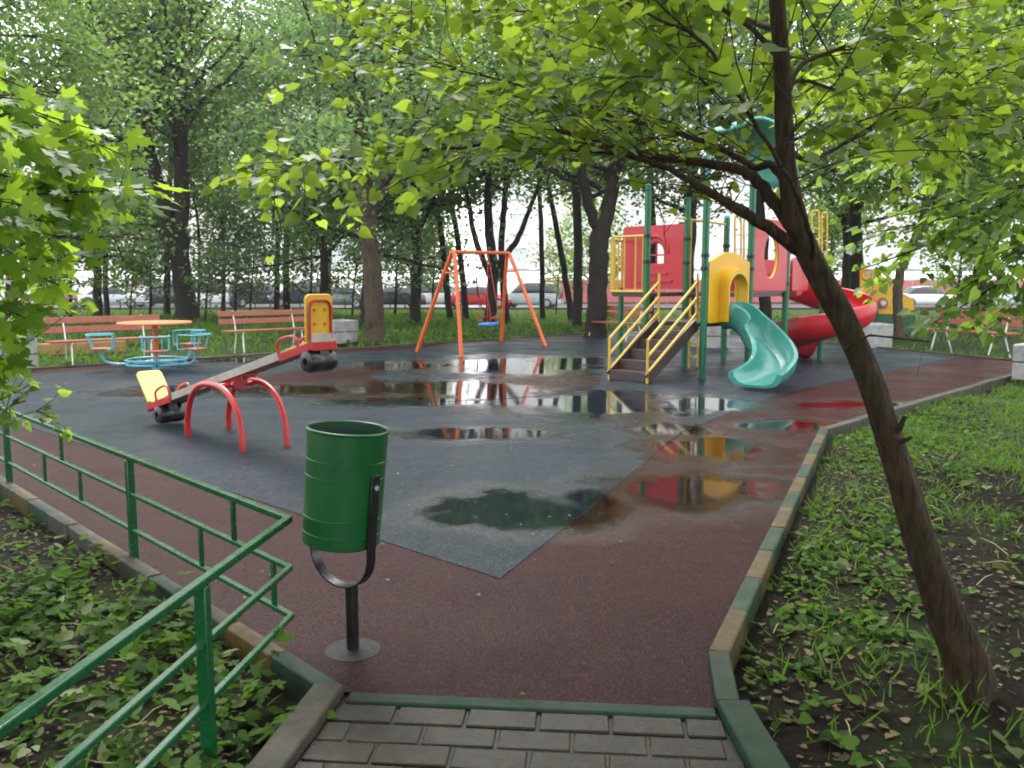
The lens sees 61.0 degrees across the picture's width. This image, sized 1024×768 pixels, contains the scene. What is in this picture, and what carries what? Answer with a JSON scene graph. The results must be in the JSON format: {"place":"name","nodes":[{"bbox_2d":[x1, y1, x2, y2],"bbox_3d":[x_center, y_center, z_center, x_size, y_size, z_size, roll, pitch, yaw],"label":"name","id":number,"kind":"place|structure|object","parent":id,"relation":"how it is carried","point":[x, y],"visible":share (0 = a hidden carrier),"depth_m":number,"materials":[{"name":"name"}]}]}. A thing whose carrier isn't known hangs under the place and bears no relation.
{"place":"outdoors","nodes":[
{"label":"outdoors","id":0,"kind":"place"},
{"bbox_2d":[0,0,1013,286],"label":"sky","id":1,"kind":"structure","parent":0,"point":[474,273],"materials":[{"name":"white"}]},
{"bbox_2d":[0,287,1023,767],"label":"ground","id":2,"kind":"structure","parent":0,"point":[790,737],"depth_m":4.09,"materials":[{"name":"soil"}]},
{"bbox_2d":[3,225,86,300],"bbox_3d":[-18.340,-4.362,33.927,2.842,4.339,3.162,0,7,0],"label":"sapling","id":3,"kind":"object","parent":2,"relation":"on","point":[66,276],"visible":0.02,"depth_m":33.98,"materials":[{"name":"green plant"}]},
{"bbox_2d":[0,274,98,441],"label":"shrub","id":4,"kind":"object","parent":2,"relation":"on","point":[17,424],"visible":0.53,"depth_m":4.86,"materials":[{"name":"green plant"}]},
{"bbox_2d":[38,340,125,355],"bbox_3d":[-9.815,-0.775,19.092,2.500,0.260,0.200,-5,9,-37],"label":"timber edging","id":5,"kind":"object","parent":2,"relation":"on","point":[53,348],"visible":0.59,"depth_m":19.14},
{"bbox_2d":[16,216,152,316],"bbox_3d":[-17.923,-5.424,35.705,6.162,5.942,4.896,0,7,0],"label":"young tree","id":6,"kind":"object","parent":2,"relation":"on","point":[93,281],"visible":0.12,"depth_m":35.87,"materials":[{"name":"green plant"}]},
{"bbox_2d":[0,59,190,388],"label":"maple tree","id":7,"kind":"object","parent":2,"relation":"on","point":[98,199],"visible":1,"depth_m":3.50,"materials":[{"name":"green plant"}]},
{"bbox_2d":[2,0,193,315],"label":"park tree","id":8,"kind":"object","parent":2,"relation":"on","point":[106,303],"visible":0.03,"depth_m":41.00,"materials":[{"name":"green plant"}]},
{"bbox_2d":[43,314,165,364],"bbox_3d":[-7.695,-0.803,16.601,2.150,0.990,0.632,-6,9,-43],"label":"park bench","id":9,"kind":"object","parent":2,"relation":"on","point":[79,329],"visible":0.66,"depth_m":16.55,"materials":[{"name":"wood"}]},
{"bbox_2d":[0,0,224,323],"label":"park tree","id":10,"kind":"object","parent":2,"relation":"on","point":[74,62],"visible":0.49,"depth_m":26.72,"materials":[{"name":"green plant"}]},
{"bbox_2d":[3,0,241,316],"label":"park tree","id":11,"kind":"object","parent":2,"relation":"on","point":[96,295],"visible":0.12,"depth_m":38.77,"materials":[{"name":"green plant"}]},
{"bbox_2d":[106,250,167,314],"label":"sapling","id":12,"kind":"object","parent":2,"relation":"on","point":[144,284],"visible":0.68,"depth_m":39.48,"materials":[{"name":"green plant"}]},
{"bbox_2d":[0,0,286,320],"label":"double tree","id":13,"kind":"object","parent":2,"relation":"on","point":[135,24],"visible":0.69,"depth_m":36.15,"materials":[{"name":"green plant"}]},
{"bbox_2d":[0,404,294,767],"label":"railing","id":14,"kind":"object","parent":2,"relation":"on","point":[209,692],"visible":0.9,"depth_m":3.04,"materials":[{"name":"metal"}]},
{"bbox_2d":[102,193,230,314],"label":"young tree","id":15,"kind":"object","parent":2,"relation":"on","point":[154,247],"visible":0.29,"depth_m":41.19,"materials":[{"name":"green plant"}]},
{"bbox_2d":[0,475,343,699],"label":"kerb","id":16,"kind":"structure","parent":2,"relation":"on","point":[300,677],"depth_m":4.53,"materials":[{"name":"concrete"}]},
{"bbox_2d":[87,5,267,315],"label":"park tree","id":17,"kind":"object","parent":2,"relation":"on","point":[166,306],"visible":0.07,"depth_m":43.32,"materials":[{"name":"green plant"}]},
{"bbox_2d":[126,1,250,315],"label":"park tree","id":18,"kind":"object","parent":2,"relation":"on","point":[191,155],"visible":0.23,"depth_m":38.90,"materials":[{"name":"green plant"}]},
{"bbox_2d":[179,238,238,321],"bbox_3d":[-12.521,-4.199,35.949,2.310,3.608,2.852,0,7,0],"label":"sapling","id":19,"kind":"object","parent":2,"relation":"on","point":[207,277],"visible":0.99,"depth_m":35.62,"materials":[{"name":"green plant"}]},
{"bbox_2d":[143,29,285,310],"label":"park tree","id":20,"kind":"object","parent":2,"relation":"on","point":[223,298],"visible":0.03,"depth_m":46.56,"materials":[{"name":"green plant"}]},
{"bbox_2d":[0,89,432,299],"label":"apartment building","id":21,"kind":"structure","parent":2,"relation":"on","point":[86,289],"depth_m":77.19,"materials":[{"name":"white concrete"}]},
{"bbox_2d":[188,184,285,316],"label":"young tree","id":22,"kind":"object","parent":2,"relation":"on","point":[228,207],"visible":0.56,"depth_m":40.95,"materials":[{"name":"green plant"}]},
{"bbox_2d":[74,301,420,310],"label":"fence","id":23,"kind":"object","parent":2,"relation":"on","point":[240,302],"visible":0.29,"depth_m":53.77,"materials":[{"name":"black metal"}]},
{"bbox_2d":[151,0,355,309],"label":"park tree","id":24,"kind":"object","parent":2,"relation":"on","point":[276,300],"visible":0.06,"depth_m":43.81,"materials":[{"name":"green plant"}]},
{"bbox_2d":[222,228,290,316],"bbox_3d":[-11.761,-5.018,39.966,2.950,4.322,2.927,-1,7,-10],"label":"sapling","id":25,"kind":"object","parent":2,"relation":"on","point":[243,290],"visible":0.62,"depth_m":39.65,"materials":[{"name":"green plant"}]},
{"bbox_2d":[217,309,303,352],"bbox_3d":[-5.516,-1.182,19.711,2.150,0.990,0.632,-6,9,-43],"label":"park bench","id":26,"kind":"object","parent":2,"relation":"on","point":[291,312],"visible":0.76,"depth_m":19.67,"materials":[{"name":"wood"}]},
{"bbox_2d":[189,16,349,315],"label":"park tree","id":27,"kind":"object","parent":2,"relation":"on","point":[286,296],"visible":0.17,"depth_m":41.97,"materials":[{"name":"green plant"}]},
{"bbox_2d":[246,683,343,767],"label":"path kerb","id":28,"kind":"structure","parent":2,"relation":"on","point":[289,741],"depth_m":3.05,"materials":[{"name":"concrete"}]},
{"bbox_2d":[220,23,376,313],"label":"park tree","id":29,"kind":"object","parent":2,"relation":"on","point":[330,254],"visible":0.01,"depth_m":41.69,"materials":[{"name":"green plant"}]},
{"bbox_2d":[254,189,361,304],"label":"young tree","id":30,"kind":"object","parent":2,"relation":"on","point":[306,273],"visible":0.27,"depth_m":41.03,"materials":[{"name":"green plant"}]},
{"bbox_2d":[166,0,457,293],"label":"park tree","id":31,"kind":"object","parent":2,"relation":"on","point":[325,250],"visible":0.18,"depth_m":35.59,"materials":[{"name":"green plant"}]},
{"bbox_2d":[314,240,362,314],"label":"sapling","id":32,"kind":"object","parent":2,"relation":"on","point":[356,260],"visible":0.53,"depth_m":41.44,"materials":[{"name":"green plant"}]},
{"bbox_2d":[147,0,542,345],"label":"park tree","id":33,"kind":"object","parent":2,"relation":"on","point":[361,128],"visible":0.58,"depth_m":20.22,"materials":[{"name":"green plant"}]},
{"bbox_2d":[332,319,358,343],"bbox_3d":[-4.364,-1.319,21.863,0.734,0.570,0.734,-6,9,-43],"label":"concrete planter","id":34,"kind":"object","parent":2,"relation":"on","point":[344,330],"visible":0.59,"depth_m":21.60,"materials":[{"name":"concrete"}]},
{"bbox_2d":[194,0,521,326],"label":"park tree","id":35,"kind":"object","parent":2,"relation":"on","point":[250,147],"visible":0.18,"depth_m":29.85,"materials":[{"name":"green plant"}]},
{"bbox_2d":[343,204,470,313],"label":"young tree","id":36,"kind":"object","parent":2,"relation":"on","point":[397,279],"visible":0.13,"depth_m":43.52,"materials":[{"name":"green plant"}]},
{"bbox_2d":[301,0,538,325],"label":"park tree","id":37,"kind":"object","parent":2,"relation":"on","point":[415,293],"visible":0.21,"depth_m":32.06,"materials":[{"name":"green plant"}]},
{"bbox_2d":[389,215,473,313],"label":"young tree","id":38,"kind":"object","parent":2,"relation":"on","point":[436,245],"visible":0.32,"depth_m":45.33,"materials":[{"name":"green plant"}]},
{"bbox_2d":[368,0,504,319],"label":"park tree","id":39,"kind":"object","parent":2,"relation":"on","point":[449,309],"depth_m":35.60,"materials":[{"name":"green plant"}]},
{"bbox_2d":[389,0,531,319],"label":"park tree","id":40,"kind":"object","parent":2,"relation":"on","point":[465,306],"visible":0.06,"depth_m":37.64,"materials":[{"name":"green plant"}]},
{"bbox_2d":[353,0,627,322],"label":"forked tree","id":41,"kind":"object","parent":2,"relation":"on","point":[488,225],"visible":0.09,"depth_m":31.32,"materials":[{"name":"green plant"}]},
{"bbox_2d":[0,329,1013,709],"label":"playground surface","id":42,"kind":"object","parent":2,"relation":"on","point":[588,609],"visible":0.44,"depth_m":4.79,"materials":[{"name":"red rubber"}]},
{"bbox_2d":[302,420,389,661],"bbox_3d":[-0.702,0.684,3.713,0.379,1.043,0.352,0,7,0],"label":"litter bin","id":43,"kind":"object","parent":42,"relation":"on","point":[345,468],"visible":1,"depth_m":3.56,"materials":[{"name":"green metal"}]},
{"bbox_2d":[0,332,961,578],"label":"grey rubber surface","id":44,"kind":"object","parent":42,"relation":"on","point":[454,514],"visible":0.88,"depth_m":9.17,"materials":[{"name":"rubber"}]},
{"bbox_2d":[85,320,211,368],"bbox_3d":[-6.137,-0.647,15.211,2.119,0.865,1.710,-7,10,-45],"label":"carousel","id":45,"kind":"object","parent":44,"relation":"on","point":[156,363],"visible":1,"depth_m":15.07,"materials":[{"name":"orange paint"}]},
{"bbox_2d":[136,294,337,451],"bbox_3d":[-2.893,-0.170,8.716,3.197,1.490,0.586,7,10,43],"label":"seesaw","id":46,"kind":"object","parent":44,"relation":"on","point":[314,352],"visible":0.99,"depth_m":8.31,"materials":[{"name":"red paint"}]},
{"bbox_2d":[250,363,600,401],"bbox_3d":[-1.341,-0.081,13.884,5.500,0.013,5.200,0,7,0],"label":"round rubber surface","id":47,"kind":"object","parent":44,"relation":"on","point":[351,382],"visible":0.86,"depth_m":13.10,"materials":[{"name":"rubber"}]},
{"bbox_2d":[372,369,487,381],"bbox_3d":[-1.349,-0.136,14.309,1.900,0.015,1.900,0,7,0],"label":"rubber surface","id":48,"kind":"object","parent":47,"relation":"on","point":[438,375],"visible":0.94,"depth_m":14.28,"materials":[{"name":"rubber"}]},
{"bbox_2d":[415,250,546,356],"bbox_3d":[-0.583,-1.900,19.747,1.741,2.292,4.249,4,8,30],"label":"swing set","id":49,"kind":"object","parent":44,"relation":"on","point":[453,253],"visible":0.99,"depth_m":19.48,"materials":[{"name":"orange paint"}]},
{"bbox_2d":[690,326,729,347],"bbox_3d":[4.605,-1.131,20.322,0.734,0.570,0.734,-1,7,-6],"label":"concrete planter","id":50,"kind":"object","parent":44,"relation":"on","point":[713,336],"visible":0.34,"depth_m":19.98,"materials":[{"name":"concrete"}]},
{"bbox_2d":[606,116,876,387],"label":"play tower","id":51,"kind":"structure","parent":44,"relation":"on","point":[773,351],"depth_m":14.43,"materials":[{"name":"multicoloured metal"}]},
{"bbox_2d":[863,323,893,347],"bbox_3d":[8.382,-1.131,20.322,0.734,0.570,0.734,0,7,0],"label":"concrete planter","id":52,"kind":"object","parent":44,"relation":"on","point":[884,329],"visible":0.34,"depth_m":19.95,"materials":[{"name":"concrete"}]},
{"bbox_2d":[448,0,569,323],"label":"park tree","id":53,"kind":"object","parent":2,"relation":"on","point":[507,318],"visible":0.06,"depth_m":33.36,"materials":[{"name":"green plant"}]},
{"bbox_2d":[0,310,1023,767],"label":"weeds","id":54,"kind":"object","parent":2,"relation":"on","point":[130,650],"visible":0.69,"depth_m":4.09,"materials":[{"name":"green plant"}]},
{"bbox_2d":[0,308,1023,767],"bbox_3d":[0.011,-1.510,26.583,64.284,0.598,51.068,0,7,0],"label":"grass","id":55,"kind":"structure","parent":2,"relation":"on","point":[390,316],"depth_m":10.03,"materials":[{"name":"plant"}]},
{"bbox_2d":[0,338,37,367],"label":"concrete planter","id":56,"kind":"object","parent":55,"relation":"on","point":[33,348],"visible":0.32,"depth_m":15.30,"materials":[{"name":"concrete"}]},
{"bbox_2d":[0,347,1023,767],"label":"fallen leaves","id":57,"kind":"object","parent":2,"relation":"on","point":[878,703],"visible":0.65,"depth_m":4.01,"materials":[{"name":"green plant"}]},
{"bbox_2d":[0,484,1023,767],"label":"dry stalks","id":58,"kind":"object","parent":2,"relation":"on","point":[774,630],"visible":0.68,"depth_m":4.08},
{"bbox_2d":[293,695,744,767],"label":"path","id":59,"kind":"structure","parent":2,"relation":"on","point":[398,747],"depth_m":3.05,"materials":[{"name":"concrete"}]},
{"bbox_2d":[28,328,1011,369],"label":"kerb","id":60,"kind":"structure","parent":2,"relation":"on","point":[98,364],"depth_m":18.78,"materials":[{"name":"concrete"}]},
{"bbox_2d":[346,692,717,719],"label":"crossing kerb","id":61,"kind":"structure","parent":2,"relation":"on","point":[469,703],"depth_m":3.27,"materials":[{"name":"green paint"}]},
{"bbox_2d":[55,308,1013,309],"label":"road kerb","id":62,"kind":"structure","parent":2,"relation":"on","point":[455,308],"depth_m":56.08,"materials":[{"name":"concrete"}]},
{"bbox_2d":[488,35,601,320],"bbox_3d":[0.431,-10.291,36.872,8.715,15.529,7.362,0,7,0],"label":"park tree","id":63,"kind":"object","parent":2,"relation":"on","point":[542,275],"visible":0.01,"depth_m":37.57,"materials":[{"name":"green plant"}]},
{"bbox_2d":[519,210,585,313],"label":"sapling","id":64,"kind":"object","parent":2,"relation":"on","point":[553,252],"visible":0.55,"depth_m":45.35,"materials":[{"name":"green plant"}]},
{"bbox_2d":[427,0,679,328],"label":"park tree","id":65,"kind":"object","parent":2,"relation":"on","point":[576,204],"visible":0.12,"depth_m":29.49,"materials":[{"name":"green plant"}]},
{"bbox_2d":[464,1,643,320],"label":"park tree","id":66,"kind":"object","parent":2,"relation":"on","point":[566,284],"visible":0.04,"depth_m":35.50,"materials":[{"name":"green plant"}]},
{"bbox_2d":[389,0,767,337],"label":"forked tree","id":67,"kind":"object","parent":2,"relation":"on","point":[599,237],"visible":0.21,"depth_m":22.98,"materials":[{"name":"green plant"}]},
{"bbox_2d":[536,188,642,301],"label":"young tree","id":68,"kind":"object","parent":2,"relation":"on","point":[585,241],"visible":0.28,"depth_m":43.33,"materials":[{"name":"green plant"}]},
{"bbox_2d":[200,0,1023,704],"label":"leaning tree","id":69,"kind":"object","parent":2,"relation":"on","point":[674,38],"visible":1,"depth_m":3.85,"materials":[{"name":"green plant"}]},
{"bbox_2d":[582,305,652,340],"bbox_3d":[2.729,-1.561,22.818,0.632,0.990,2.150,-5,9,-35],"label":"park bench","id":70,"kind":"object","parent":2,"relation":"on","point":[626,308],"visible":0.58,"depth_m":22.65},
{"bbox_2d":[506,20,759,319],"bbox_3d":[4.417,-10.448,32.137,10.034,16.777,8.137,6,9,39],"label":"park tree","id":71,"kind":"object","parent":2,"relation":"on","point":[653,250],"visible":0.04,"depth_m":32.68,"materials":[{"name":"green plant"}]},
{"bbox_2d":[553,0,839,317],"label":"park tree","id":72,"kind":"object","parent":2,"relation":"on","point":[695,201],"visible":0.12,"depth_m":24.37,"materials":[{"name":"green plant"}]},
{"bbox_2d":[717,700,789,767],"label":"path kerb","id":73,"kind":"structure","parent":2,"relation":"on","point":[754,744],"depth_m":3.00,"materials":[{"name":"concrete"}]},
{"bbox_2d":[547,0,961,319],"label":"park tree","id":74,"kind":"object","parent":2,"relation":"on","point":[765,306],"visible":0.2,"depth_m":25.17,"materials":[{"name":"green plant"}]},
{"bbox_2d":[492,71,1023,294],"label":"apartment building","id":75,"kind":"structure","parent":2,"relation":"on","point":[530,235],"depth_m":78.86,"materials":[{"name":"white concrete"}]},
{"bbox_2d":[509,247,527,268],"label":"window","id":76,"kind":"structure","parent":75,"relation":"in","point":[522,263],"depth_m":79.15,"materials":[{"name":"white glass"}]},
{"bbox_2d":[509,213,527,233],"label":"window","id":77,"kind":"structure","parent":75,"relation":"in","point":[515,222],"depth_m":78.76,"materials":[{"name":"white glass"}]},
{"bbox_2d":[622,213,640,233],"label":"window","id":78,"kind":"structure","parent":75,"relation":"in","point":[636,218],"depth_m":78.72,"materials":[{"name":"white glass"}]},
{"bbox_2d":[736,177,749,199],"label":"window","id":79,"kind":"structure","parent":75,"relation":"in","point":[746,189],"depth_m":78.42,"materials":[{"name":"white glass"}]},
{"bbox_2d":[908,248,922,268],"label":"window","id":80,"kind":"structure","parent":75,"relation":"in","point":[914,262],"depth_m":79.18,"materials":[{"name":"white glass"}]},
{"bbox_2d":[708,427,828,712],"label":"kerb","id":81,"kind":"structure","parent":2,"relation":"on","point":[726,648],"depth_m":4.48,"materials":[{"name":"green paint"}]},
{"bbox_2d":[545,279,1022,302],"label":"site fence","id":82,"kind":"object","parent":2,"relation":"on","point":[906,284],"visible":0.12,"depth_m":69.60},
{"bbox_2d":[773,193,900,301],"bbox_3d":[13.607,-5.832,37.849,4.395,6.375,5.373,-4,8,-32],"label":"young tree","id":83,"kind":"object","parent":2,"relation":"on","point":[832,245],"visible":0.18,"depth_m":37.09,"materials":[{"name":"green plant"}]},
{"bbox_2d":[721,0,969,289],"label":"park tree","id":84,"kind":"object","parent":2,"relation":"on","point":[853,220],"visible":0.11,"depth_m":28.42,"materials":[{"name":"green plant"}]},
{"bbox_2d":[744,4,990,288],"bbox_3d":[13.223,-9.807,31.989,9.234,15.488,10.043,2,7,17],"label":"park tree","id":85,"kind":"object","parent":2,"relation":"on","point":[845,281],"visible":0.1,"depth_m":32.43,"materials":[{"name":"green plant"}]},
{"bbox_2d":[860,269,915,332],"bbox_3d":[10.715,-2.417,25.273,1.678,1.824,1.240,0,7,0],"label":"toy truck","id":86,"kind":"object","parent":2,"relation":"on","point":[884,313],"visible":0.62,"depth_m":24.84,"materials":[{"name":"yellow plastic"}]},
{"bbox_2d":[769,0,1023,375],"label":"overhanging tree","id":87,"kind":"object","parent":2,"relation":"on","point":[993,233],"visible":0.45,"depth_m":7.19,"materials":[{"name":"green plant"}]},
{"bbox_2d":[800,3,1023,339],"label":"park tree","id":88,"kind":"object","parent":2,"relation":"on","point":[897,302],"visible":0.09,"depth_m":23.74,"materials":[{"name":"green plant"}]},
{"bbox_2d":[809,0,1023,334],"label":"park tree","id":89,"kind":"object","parent":2,"relation":"on","point":[982,288],"visible":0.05,"depth_m":25.32,"materials":[{"name":"green plant"}]},
{"bbox_2d":[825,373,1011,437],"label":"kerb","id":90,"kind":"structure","parent":2,"relation":"on","point":[855,423],"depth_m":11.31,"materials":[{"name":"concrete"}]},
{"bbox_2d":[890,7,1023,220],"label":"park tree","id":91,"kind":"object","parent":2,"relation":"on","point":[981,171],"visible":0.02,"depth_m":23.23,"materials":[{"name":"green plant"}]},
{"bbox_2d":[899,198,1020,306],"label":"young tree","id":92,"kind":"object","parent":2,"relation":"on","point":[942,275],"visible":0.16,"depth_m":41.48,"materials":[{"name":"green plant"}]},
{"bbox_2d":[909,8,1023,279],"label":"park tree","id":93,"kind":"object","parent":2,"relation":"on","point":[993,218],"visible":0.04,"depth_m":30.44,"materials":[{"name":"green plant"}]},
{"bbox_2d":[922,310,1023,357],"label":"park bench","id":94,"kind":"object","parent":2,"relation":"on","point":[994,333],"visible":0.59,"depth_m":18.77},
{"bbox_2d":[1012,343,1023,380],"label":"concrete planter","id":95,"kind":"object","parent":2,"relation":"on","point":[1018,363],"visible":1,"depth_m":13.86,"materials":[{"name":"concrete"}]},
{"bbox_2d":[44,304,1016,307],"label":"road","id":96,"kind":"structure","parent":0,"point":[520,306],"depth_m":61.51,"materials":[{"name":"asphalt"}]},
{"bbox_2d":[78,286,148,307],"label":"parked car","id":97,"kind":"object","parent":96,"relation":"on","point":[142,298],"visible":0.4,"depth_m":57.92,"materials":[{"name":"silver paint"}]},
{"bbox_2d":[139,282,173,305],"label":"parked car","id":98,"kind":"object","parent":96,"relation":"on","point":[157,299],"visible":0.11,"depth_m":61.33,"materials":[{"name":"paint"}]},
{"bbox_2d":[194,283,237,306],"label":"parked car","id":99,"kind":"object","parent":96,"relation":"on","point":[215,298],"visible":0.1,"depth_m":58.94,"materials":[{"name":"white paint"}]},
{"bbox_2d":[227,282,282,306],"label":"parked car","id":100,"kind":"object","parent":96,"relation":"on","point":[243,298],"visible":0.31,"depth_m":59.66,"materials":[{"name":"paint"}]},
{"bbox_2d":[267,282,319,306],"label":"parked car","id":101,"kind":"object","parent":96,"relation":"on","point":[295,294],"visible":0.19,"depth_m":60.34,"materials":[{"name":"paint"}]},
{"bbox_2d":[331,286,361,307],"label":"parked car","id":102,"kind":"object","parent":96,"relation":"on","point":[340,298],"visible":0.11,"depth_m":57.84,"materials":[{"name":"paint"}]},
{"bbox_2d":[383,286,425,305],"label":"parked car","id":103,"kind":"object","parent":96,"relation":"on","point":[390,296],"visible":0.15,"depth_m":58.36,"materials":[{"name":"paint"}]},
{"bbox_2d":[406,282,453,306],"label":"parked car","id":104,"kind":"object","parent":96,"relation":"on","point":[440,299],"visible":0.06,"depth_m":58.83,"materials":[{"name":"white paint"}]},
{"bbox_2d":[451,286,510,307],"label":"parked car","id":105,"kind":"object","parent":96,"relation":"on","point":[472,296],"visible":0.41,"depth_m":57.69,"materials":[{"name":"red paint"}]},
{"bbox_2d":[500,282,563,307],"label":"parked car","id":106,"kind":"object","parent":96,"relation":"on","point":[516,296],"visible":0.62,"depth_m":57.81,"materials":[{"name":"silver paint"}]},
{"bbox_2d":[903,286,960,306],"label":"parked car","id":107,"kind":"object","parent":96,"relation":"on","point":[920,294],"visible":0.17,"depth_m":58.88,"materials":[{"name":"white paint"}]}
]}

